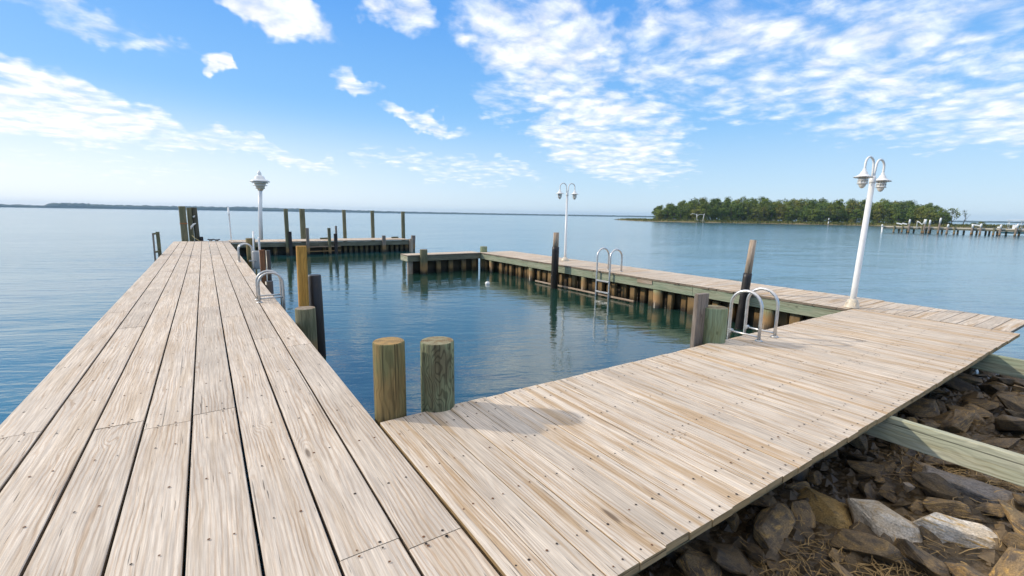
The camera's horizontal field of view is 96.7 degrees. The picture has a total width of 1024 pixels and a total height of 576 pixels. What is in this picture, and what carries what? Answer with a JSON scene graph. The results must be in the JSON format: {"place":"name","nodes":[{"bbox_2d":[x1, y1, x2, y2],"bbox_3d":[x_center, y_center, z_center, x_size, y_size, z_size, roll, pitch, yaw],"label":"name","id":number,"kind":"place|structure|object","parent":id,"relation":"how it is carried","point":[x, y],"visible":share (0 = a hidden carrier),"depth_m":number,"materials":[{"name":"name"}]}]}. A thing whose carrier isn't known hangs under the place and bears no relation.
{"place":"outdoors","nodes":[
{"label":"outdoors","id":0,"kind":"place"},
{"bbox_2d":[0,207,1023,575],"bbox_3d":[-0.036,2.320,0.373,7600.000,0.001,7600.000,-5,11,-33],"label":"water","id":1,"kind":"structure","parent":0,"point":[68,277],"depth_m":16.71,"materials":[{"name":"liquid"}]},
{"bbox_2d":[152,232,161,261],"bbox_3d":[-12.705,-0.608,16.389,0.128,2.800,0.496,-1,9,-14],"label":"post pair","id":2,"kind":"object","parent":1,"relation":"in","point":[159,251],"visible":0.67,"depth_m":16.32},
{"bbox_2d":[178,206,188,240],"bbox_3d":[-16.843,-2.307,23.476,0.326,3.774,0.326,-5,11,-33],"label":"piling","id":3,"kind":"object","parent":1,"relation":"in","point":[183,223],"visible":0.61,"depth_m":23.22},
{"bbox_2d":[186,207,194,246],"bbox_3d":[-16.822,-2.352,23.946,0.231,3.714,0.234,-5,11,-33],"label":"piling","id":4,"kind":"object","parent":1,"relation":"in","point":[190,221],"visible":0.55,"depth_m":23.71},
{"bbox_2d":[190,207,199,240],"bbox_3d":[-16.550,-2.338,23.859,0.411,3.725,0.810,-5,11,-33],"label":"piling","id":5,"kind":"object","parent":1,"relation":"in","point":[195,225],"visible":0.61,"depth_m":23.87,"materials":[{"name":"brown wood"}]},
{"bbox_2d":[0,241,499,575],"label":"boardwalk","id":6,"kind":"structure","parent":1,"relation":"in","point":[72,426],"depth_m":2.96,"materials":[{"name":"brown wood"}]},
{"bbox_2d":[237,243,254,272],"bbox_3d":[-8.522,-0.501,14.607,0.454,1.884,0.447,-5,11,-33],"label":"swim ladder","id":7,"kind":"object","parent":6,"relation":"attached to","point":[238,249],"visible":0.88,"depth_m":14.41,"materials":[{"name":"metal"}]},
{"bbox_2d":[249,251,259,268],"bbox_3d":[-7.640,-0.834,13.535,0.200,0.550,0.316,1,9,3],"label":"canister","id":8,"kind":"object","parent":6,"relation":"attached to","point":[255,260],"visible":0.89,"depth_m":13.51,"materials":[{"name":"grey plastic"}]},
{"bbox_2d":[250,170,269,270],"bbox_3d":[-6.679,-1.639,12.213,0.484,2.950,0.484,-5,11,-33],"label":"street lamp","id":9,"kind":"object","parent":6,"relation":"attached to","point":[259,181],"visible":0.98,"depth_m":12.04,"materials":[{"name":"metal"}]},
{"bbox_2d":[255,270,285,310],"bbox_3d":[-4.396,0.598,8.318,0.461,1.841,0.407,-5,11,-33],"label":"swim ladder","id":10,"kind":"object","parent":6,"relation":"attached to","point":[281,294],"visible":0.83,"depth_m":8.21,"materials":[{"name":"metal"}]},
{"bbox_2d":[245,238,257,274],"bbox_3d":[-9.289,-0.465,16.321,0.302,2.644,0.302,-5,11,-33],"label":"piling","id":11,"kind":"object","parent":1,"relation":"in","point":[248,248],"visible":0.27,"depth_m":16.06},
{"bbox_2d":[259,250,266,284],"bbox_3d":[-6.693,0.253,12.345,0.125,2.570,0.120,-5,11,-33],"label":"timber post","id":12,"kind":"object","parent":1,"relation":"in","point":[262,263],"visible":0.35,"depth_m":12.15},
{"bbox_2d":[265,250,271,280],"bbox_3d":[-6.745,0.211,12.730,0.115,2.530,0.107,-5,11,-33],"label":"sleeved pile","id":13,"kind":"object","parent":1,"relation":"in","point":[268,265],"visible":0.4,"depth_m":12.55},
{"bbox_2d":[283,209,289,255],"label":"piling","id":14,"kind":"object","parent":1,"relation":"in","point":[286,223],"visible":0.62,"depth_m":24.20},
{"bbox_2d":[296,246,308,306],"bbox_3d":[-3.270,0.877,7.208,0.177,3.079,0.120,-5,11,-33],"label":"timber post","id":15,"kind":"object","parent":1,"relation":"in","point":[302,275],"visible":0.35,"depth_m":6.99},
{"bbox_2d":[299,209,305,238],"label":"piling","id":16,"kind":"object","parent":1,"relation":"in","point":[302,224],"visible":0.51,"depth_m":26.81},
{"bbox_2d":[295,306,317,350],"bbox_3d":[-3.076,1.374,6.902,0.289,2.199,0.292,-5,11,-33],"label":"piling","id":17,"kind":"object","parent":1,"relation":"in","point":[305,319],"visible":0.28,"depth_m":6.66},
{"bbox_2d":[308,274,325,356],"bbox_3d":[-3.171,1.073,7.491,0.235,2.606,0.210,-5,11,-33],"label":"sleeved pile","id":18,"kind":"object","parent":1,"relation":"in","point":[315,291],"visible":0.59,"depth_m":7.29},
{"bbox_2d":[228,238,408,255],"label":"boardwalk","id":19,"kind":"structure","parent":1,"relation":"in","point":[347,245],"depth_m":26.11,"materials":[{"name":"brown wood"}]},
{"bbox_2d":[342,210,346,237],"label":"piling","id":20,"kind":"object","parent":1,"relation":"in","point":[344,223],"visible":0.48,"depth_m":28.13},
{"bbox_2d":[370,211,374,237],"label":"piling","id":21,"kind":"object","parent":1,"relation":"in","point":[372,225],"visible":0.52,"depth_m":29.10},
{"bbox_2d":[372,337,406,426],"bbox_3d":[-0.996,1.700,3.807,0.257,2.604,0.256,-5,11,-33],"label":"piling","id":22,"kind":"object","parent":1,"relation":"in","point":[389,374],"visible":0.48,"depth_m":3.55,"materials":[{"name":"brown wood"}]},
{"bbox_2d":[401,211,404,238],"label":"piling","id":23,"kind":"object","parent":1,"relation":"in","point":[403,224],"visible":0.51,"depth_m":29.34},
{"bbox_2d":[420,249,427,274],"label":"piling","id":24,"kind":"object","parent":1,"relation":"in","point":[423,263],"visible":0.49,"depth_m":17.66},
{"bbox_2d":[420,336,454,411],"bbox_3d":[-0.638,1.698,3.965,0.288,2.569,0.287,-5,11,-33],"label":"piling","id":25,"kind":"object","parent":1,"relation":"in","point":[437,372],"visible":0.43,"depth_m":3.70,"materials":[{"name":"wood"}]},
{"bbox_2d":[400,251,479,273],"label":"boardwalk","id":26,"kind":"structure","parent":1,"relation":"in","point":[450,261],"depth_m":18.58,"materials":[{"name":"brown wood"}]},
{"bbox_2d":[480,246,486,269],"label":"piling","id":27,"kind":"object","parent":1,"relation":"in","point":[482,261],"visible":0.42,"depth_m":19.53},
{"bbox_2d":[0,203,1023,222],"bbox_3d":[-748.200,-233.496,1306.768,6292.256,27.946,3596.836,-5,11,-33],"label":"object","id":28,"kind":"object","parent":1,"relation":"on","point":[87,206],"visible":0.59,"depth_m":2518.93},
{"bbox_2d":[551,232,558,288],"bbox_3d":[1.379,-0.267,14.825,0.261,3.062,0.227,-5,11,-33],"label":"sleeved pole","id":29,"kind":"object","parent":1,"relation":"in","point":[554,266],"visible":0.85,"depth_m":14.65,"materials":[{"name":"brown wood"}]},
{"bbox_2d":[690,293,708,347],"bbox_3d":[2.417,1.374,6.085,0.283,2.635,0.070,-5,11,-33],"label":"upright plank","id":30,"kind":"object","parent":1,"relation":"in","point":[701,300],"visible":0.35,"depth_m":5.89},
{"bbox_2d":[380,309,1019,575],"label":"boardwalk","id":31,"kind":"structure","parent":1,"relation":"in","point":[631,468],"depth_m":3.39,"materials":[{"name":"brown wood"}]},
{"bbox_2d":[726,287,779,341],"bbox_3d":[3.316,1.026,6.349,0.510,2.061,0.490,-5,11,-33],"label":"swim ladder","id":32,"kind":"object","parent":31,"relation":"attached to","point":[746,326],"visible":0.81,"depth_m":6.21,"materials":[{"name":"metal"}]},
{"bbox_2d":[865,416,1023,486],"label":"timber beam","id":33,"kind":"structure","parent":31,"relation":"attached to","point":[993,461],"depth_m":3.56,"materials":[{"name":"wood"}]},
{"bbox_2d":[702,305,727,344],"bbox_3d":[2.643,1.457,6.143,0.311,2.454,0.308,-5,11,-33],"label":"piling","id":34,"kind":"object","parent":1,"relation":"in","point":[715,322],"visible":0.27,"depth_m":5.86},
{"bbox_2d":[735,240,756,329],"bbox_3d":[4.918,0.557,9.775,0.527,3.168,0.167,-5,11,-33],"label":"sleeved pole","id":35,"kind":"object","parent":1,"relation":"in","point":[745,285],"visible":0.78,"depth_m":9.67,"materials":[{"name":"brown wood"}]},
{"bbox_2d":[480,251,1023,332],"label":"boardwalk","id":36,"kind":"structure","parent":1,"relation":"in","point":[657,289],"depth_m":11.22,"materials":[{"name":"brown wood"}]},
{"bbox_2d":[556,183,577,260],"bbox_3d":[1.930,-2.335,16.161,0.891,2.736,0.291,-3,10,-24],"label":"street lamp","id":37,"kind":"object","parent":36,"relation":"on","point":[574,197],"visible":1,"depth_m":16.09,"materials":[{"name":"metal"}]},
{"bbox_2d":[595,247,622,298],"bbox_3d":[2.850,-0.040,13.470,0.560,2.288,0.617,-5,11,-33],"label":"swim ladder","id":38,"kind":"object","parent":36,"relation":"attached to","point":[608,266],"visible":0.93,"depth_m":13.29,"materials":[{"name":"metal"}]},
{"bbox_2d":[843,156,891,308],"bbox_3d":[6.438,-0.987,8.295,0.888,2.730,0.290,-4,10,-26],"label":"street lamp","id":39,"kind":"object","parent":36,"relation":"on","point":[880,181],"visible":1,"depth_m":8.22,"materials":[{"name":"metal"}]},
{"bbox_2d":[883,225,1023,235],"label":"pier","id":40,"kind":"structure","parent":1,"relation":"in","point":[989,230],"depth_m":85.56,"materials":[{"name":"wood"}]},
{"bbox_2d":[0,0,1023,221],"label":"sky","id":41,"kind":"structure","parent":0,"point":[460,106],"materials":[{"name":"blue"}]},
{"bbox_2d":[491,384,1023,575],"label":"shore ground","id":42,"kind":"structure","parent":0,"point":[661,568],"depth_m":3.30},
{"bbox_2d":[676,548,721,575],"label":"rock","id":43,"kind":"object","parent":42,"relation":"on","point":[700,563],"visible":0.94,"depth_m":2.93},
{"bbox_2d":[708,543,751,575],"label":"rock","id":44,"kind":"object","parent":42,"relation":"on","point":[731,558],"visible":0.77,"depth_m":2.93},
{"bbox_2d":[725,513,739,531],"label":"rock","id":45,"kind":"object","parent":42,"relation":"on","point":[732,520],"visible":0.66,"depth_m":3.35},
{"bbox_2d":[742,542,766,564],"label":"rock","id":46,"kind":"object","parent":42,"relation":"on","point":[755,552],"visible":0.94,"depth_m":3.05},
{"bbox_2d":[750,495,776,506],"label":"rock","id":47,"kind":"object","parent":42,"relation":"on","point":[766,501],"visible":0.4,"depth_m":3.57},
{"bbox_2d":[753,503,795,555],"bbox_3d":[1.889,1.732,3.301,0.551,0.179,0.232,-9,29,-40],"label":"rock","id":48,"kind":"object","parent":42,"relation":"on","point":[772,523],"visible":0.89,"depth_m":3.21,"materials":[{"name":"stone"}]},
{"bbox_2d":[766,560,782,571],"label":"rock","id":49,"kind":"object","parent":42,"relation":"on","point":[774,566],"visible":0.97,"depth_m":2.96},
{"bbox_2d":[785,481,809,490],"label":"rock","id":50,"kind":"object","parent":42,"relation":"on","point":[797,486],"visible":0.73,"depth_m":3.86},
{"bbox_2d":[791,500,815,528],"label":"rock","id":51,"kind":"object","parent":42,"relation":"on","point":[801,509],"visible":0.74,"depth_m":3.46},
{"bbox_2d":[793,518,814,539],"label":"rock","id":52,"kind":"object","parent":42,"relation":"on","point":[805,530],"visible":0.61,"depth_m":3.28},
{"bbox_2d":[807,470,822,485],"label":"rock","id":53,"kind":"object","parent":42,"relation":"on","point":[814,477],"visible":0.92,"depth_m":4.06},
{"bbox_2d":[796,487,851,528],"bbox_3d":[2.430,1.771,3.625,0.445,0.222,0.511,14,10,35],"label":"rock","id":54,"kind":"object","parent":42,"relation":"on","point":[830,511],"visible":0.47,"depth_m":3.51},
{"bbox_2d":[644,377,1023,575],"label":"pebbles","id":55,"kind":"object","parent":42,"relation":"on","point":[992,557],"visible":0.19,"depth_m":3.54,"materials":[{"name":"stone"}]},
{"bbox_2d":[828,548,844,562],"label":"rock","id":56,"kind":"object","parent":42,"relation":"on","point":[835,554],"visible":0.83,"depth_m":3.01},
{"bbox_2d":[831,561,852,575],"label":"rock","id":57,"kind":"object","parent":42,"relation":"on","point":[843,571],"visible":0.98,"depth_m":2.81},
{"bbox_2d":[676,424,1023,575],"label":"dry straw","id":58,"kind":"object","parent":42,"relation":"on","point":[857,566],"visible":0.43,"depth_m":2.97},
{"bbox_2d":[842,452,874,461],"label":"rock","id":59,"kind":"object","parent":42,"relation":"on","point":[854,457],"visible":0.79,"depth_m":4.22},
{"bbox_2d":[849,435,868,451],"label":"rock","id":60,"kind":"object","parent":42,"relation":"on","point":[860,442],"visible":0.52,"depth_m":4.50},
{"bbox_2d":[849,521,877,536],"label":"rock","id":61,"kind":"object","parent":42,"relation":"on","point":[861,527],"visible":0.41,"depth_m":3.25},
{"bbox_2d":[829,528,903,565],"bbox_3d":[2.356,1.718,3.026,0.383,0.131,0.170,-6,29,50],"label":"rock","id":62,"kind":"object","parent":42,"relation":"on","point":[867,544],"visible":0.97,"depth_m":2.99,"materials":[{"name":"stone"}]},
{"bbox_2d":[847,460,885,476],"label":"rock","id":63,"kind":"object","parent":42,"relation":"on","point":[868,468],"visible":0.89,"depth_m":4.08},
{"bbox_2d":[858,482,875,499],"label":"rock","id":64,"kind":"object","parent":42,"relation":"on","point":[867,490],"visible":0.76,"depth_m":3.79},
{"bbox_2d":[846,498,924,542],"bbox_3d":[2.729,1.750,3.335,0.396,0.288,0.573,7,13,-16],"label":"rock","id":65,"kind":"object","parent":42,"relation":"on","point":[879,518],"visible":0.52,"depth_m":3.23,"materials":[{"name":"stone"}]},
{"bbox_2d":[879,461,896,473],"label":"rock","id":66,"kind":"object","parent":42,"relation":"on","point":[887,464],"visible":0.64,"depth_m":4.14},
{"bbox_2d":[879,489,897,503],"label":"rock","id":67,"kind":"object","parent":42,"relation":"on","point":[888,496],"visible":0.91,"depth_m":3.68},
{"bbox_2d":[890,442,908,452],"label":"rock","id":68,"kind":"object","parent":42,"relation":"on","point":[901,448],"visible":0.37,"depth_m":4.44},
{"bbox_2d":[908,499,926,511],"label":"rock","id":69,"kind":"object","parent":42,"relation":"on","point":[917,504],"visible":0.81,"depth_m":3.54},
{"bbox_2d":[899,397,939,418],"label":"rock","id":70,"kind":"object","parent":42,"relation":"on","point":[927,408],"visible":0.48,"depth_m":5.28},
{"bbox_2d":[892,538,951,575],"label":"rock","id":71,"kind":"object","parent":42,"relation":"on","point":[933,565],"visible":0.91,"depth_m":2.82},
{"bbox_2d":[909,461,934,471],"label":"rock","id":72,"kind":"object","parent":42,"relation":"on","point":[917,465],"visible":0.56,"depth_m":4.05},
{"bbox_2d":[917,418,940,428],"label":"rock","id":73,"kind":"object","parent":42,"relation":"on","point":[929,423],"visible":0.63,"depth_m":4.94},
{"bbox_2d":[919,525,941,542],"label":"rock","id":74,"kind":"object","parent":42,"relation":"on","point":[924,531],"visible":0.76,"depth_m":3.14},
{"bbox_2d":[911,471,963,501],"bbox_3d":[3.440,1.617,3.686,0.185,0.116,0.392,-19,21,-13],"label":"rock","id":75,"kind":"object","parent":42,"relation":"on","point":[935,485],"visible":0.78,"depth_m":3.66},
{"bbox_2d":[920,455,966,471],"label":"rock","id":76,"kind":"object","parent":42,"relation":"on","point":[932,461],"visible":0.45,"depth_m":4.11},
{"bbox_2d":[922,497,971,518],"bbox_3d":[3.297,1.674,3.458,0.278,0.133,0.170,-6,-22,36],"label":"rock","id":77,"kind":"object","parent":42,"relation":"on","point":[952,508],"visible":0.87,"depth_m":3.41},
{"bbox_2d":[929,409,975,432],"bbox_3d":[4.827,1.480,5.034,0.399,0.171,0.369,-24,-5,-26],"label":"rock","id":78,"kind":"object","parent":42,"relation":"on","point":[956,420],"visible":0.66,"depth_m":4.93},
{"bbox_2d":[912,512,997,548],"bbox_3d":[3.142,1.730,3.167,0.638,0.240,0.295,15,1,14],"label":"rock","id":79,"kind":"object","parent":42,"relation":"on","point":[943,528],"visible":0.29,"depth_m":3.10,"materials":[{"name":"stone"}]},
{"bbox_2d":[944,376,974,390],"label":"rock","id":80,"kind":"object","parent":42,"relation":"on","point":[956,383],"visible":0.7,"depth_m":6.14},
{"bbox_2d":[944,562,985,575],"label":"rock","id":81,"kind":"object","parent":42,"relation":"on","point":[959,569],"visible":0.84,"depth_m":2.67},
{"bbox_2d":[945,404,985,423],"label":"rock","id":82,"kind":"object","parent":42,"relation":"on","point":[978,419],"visible":0.46,"depth_m":5.25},
{"bbox_2d":[956,373,982,383],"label":"rock","id":83,"kind":"object","parent":42,"relation":"on","point":[970,379],"visible":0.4,"depth_m":6.25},
{"bbox_2d":[961,391,983,400],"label":"rock","id":84,"kind":"object","parent":42,"relation":"on","point":[976,395],"visible":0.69,"depth_m":5.79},
{"bbox_2d":[922,465,1023,506],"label":"rock","id":85,"kind":"object","parent":42,"relation":"on","point":[967,487],"visible":0.61,"depth_m":3.60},
{"bbox_2d":[963,403,992,416],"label":"rock","id":86,"kind":"object","parent":42,"relation":"on","point":[981,412],"visible":0.62,"depth_m":5.35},
{"bbox_2d":[961,398,998,409],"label":"rock","id":87,"kind":"object","parent":42,"relation":"on","point":[986,404],"visible":0.63,"depth_m":5.51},
{"bbox_2d":[966,474,1000,485],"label":"rock","id":88,"kind":"object","parent":42,"relation":"on","point":[985,479],"visible":0.45,"depth_m":3.75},
{"bbox_2d":[975,502,1005,518],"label":"rock","id":89,"kind":"object","parent":42,"relation":"on","point":[991,509],"visible":0.76,"depth_m":3.35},
{"bbox_2d":[978,384,1007,394],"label":"rock","id":90,"kind":"object","parent":42,"relation":"on","point":[991,389],"visible":0.73,"depth_m":6.03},
{"bbox_2d":[970,354,1023,378],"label":"timber beam","id":91,"kind":"structure","parent":42,"relation":"on","point":[1004,365],"depth_m":5.68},
{"bbox_2d":[979,438,1020,449],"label":"rock","id":92,"kind":"object","parent":42,"relation":"on","point":[1008,443],"visible":0.55,"depth_m":4.41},
{"bbox_2d":[985,376,1014,384],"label":"rock","id":93,"kind":"object","parent":42,"relation":"on","point":[1007,381],"visible":0.79,"depth_m":6.33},
{"bbox_2d":[989,391,1018,400],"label":"rock","id":94,"kind":"object","parent":42,"relation":"on","point":[994,397],"visible":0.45,"depth_m":5.80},
{"bbox_2d":[987,547,1023,575],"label":"rock","id":95,"kind":"object","parent":42,"relation":"on","point":[1010,562],"visible":1,"depth_m":2.73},
{"bbox_2d":[994,414,1023,431],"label":"rock","id":96,"kind":"object","parent":42,"relation":"on","point":[1004,423],"visible":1,"depth_m":4.66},
{"bbox_2d":[996,394,1023,412],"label":"rock","id":97,"kind":"object","parent":42,"relation":"on","point":[1012,402],"visible":0.7,"depth_m":5.37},
{"bbox_2d":[996,374,1023,385],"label":"rock","id":98,"kind":"object","parent":42,"relation":"on","point":[1019,381],"visible":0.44,"depth_m":6.46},
{"bbox_2d":[998,499,1023,535],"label":"rock","id":99,"kind":"object","parent":42,"relation":"on","point":[1015,517],"visible":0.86,"depth_m":3.07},
{"bbox_2d":[1000,532,1023,549],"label":"rock","id":100,"kind":"object","parent":42,"relation":"on","point":[1010,539],"visible":0.68,"depth_m":2.91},
{"bbox_2d":[1004,409,1023,418],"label":"rock","id":101,"kind":"object","parent":42,"relation":"on","point":[1014,413],"visible":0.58,"depth_m":4.97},
{"bbox_2d":[1012,492,1023,505],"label":"rock","id":102,"kind":"object","parent":42,"relation":"on","point":[1019,497],"visible":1,"depth_m":3.42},
{"bbox_2d":[619,219,1023,227],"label":"shoreline","id":103,"kind":"structure","parent":0,"point":[805,223],"depth_m":215.83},
{"bbox_2d":[699,202,712,219],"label":"tree","id":104,"kind":"object","parent":103,"relation":"on","point":[706,211],"visible":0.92,"depth_m":231.01,"materials":[{"name":"green plant"}]},
{"bbox_2d":[733,202,745,219],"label":"tree","id":105,"kind":"object","parent":103,"relation":"on","point":[738,212],"visible":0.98,"depth_m":232.45,"materials":[{"name":"green plant"}]},
{"bbox_2d":[741,202,753,218],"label":"tree","id":106,"kind":"object","parent":103,"relation":"on","point":[746,211],"visible":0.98,"depth_m":230.70,"materials":[{"name":"green plant"}]},
{"bbox_2d":[775,202,786,220],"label":"tree","id":107,"kind":"object","parent":103,"relation":"on","point":[780,211],"visible":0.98,"depth_m":226.68,"materials":[{"name":"green plant"}]},
{"bbox_2d":[805,209,820,220],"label":"tree","id":108,"kind":"object","parent":103,"relation":"on","point":[811,215],"visible":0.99,"depth_m":219.21,"materials":[{"name":"green plant"}]},
{"bbox_2d":[614,218,1023,227],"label":"marsh grass","id":109,"kind":"structure","parent":103,"relation":"on","point":[846,223],"depth_m":213.94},
{"bbox_2d":[825,203,838,219],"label":"tree","id":110,"kind":"object","parent":103,"relation":"on","point":[831,209],"visible":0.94,"depth_m":218.15,"materials":[{"name":"green plant"}]},
{"bbox_2d":[833,199,848,218],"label":"tree","id":111,"kind":"object","parent":103,"relation":"on","point":[839,202],"visible":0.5,"depth_m":222.78,"materials":[{"name":"green plant"}]},
{"bbox_2d":[844,199,864,218],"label":"tree","id":112,"kind":"object","parent":103,"relation":"on","point":[854,204],"visible":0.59,"depth_m":215.71,"materials":[{"name":"green plant"}]},
{"bbox_2d":[847,209,863,222],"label":"tree","id":113,"kind":"object","parent":103,"relation":"on","point":[856,212],"visible":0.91,"depth_m":212.03,"materials":[{"name":"green plant"}]},
{"bbox_2d":[872,202,886,222],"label":"tree","id":114,"kind":"object","parent":103,"relation":"on","point":[875,215],"visible":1,"depth_m":205.57,"materials":[{"name":"green plant"}]},
{"bbox_2d":[892,205,905,222],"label":"tree","id":115,"kind":"object","parent":103,"relation":"on","point":[896,215],"visible":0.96,"depth_m":199.98,"materials":[{"name":"green plant"}]},
{"bbox_2d":[902,208,918,222],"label":"tree","id":116,"kind":"object","parent":103,"relation":"on","point":[907,217],"visible":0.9,"depth_m":197.91,"materials":[{"name":"green plant"}]},
{"bbox_2d":[912,207,929,223],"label":"tree","id":117,"kind":"object","parent":103,"relation":"on","point":[922,216],"visible":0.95,"depth_m":194.08,"materials":[{"name":"green plant"}]},
{"bbox_2d":[933,213,952,224],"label":"tree","id":118,"kind":"object","parent":103,"relation":"on","point":[945,215],"visible":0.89,"depth_m":190.43,"materials":[{"name":"green plant"}]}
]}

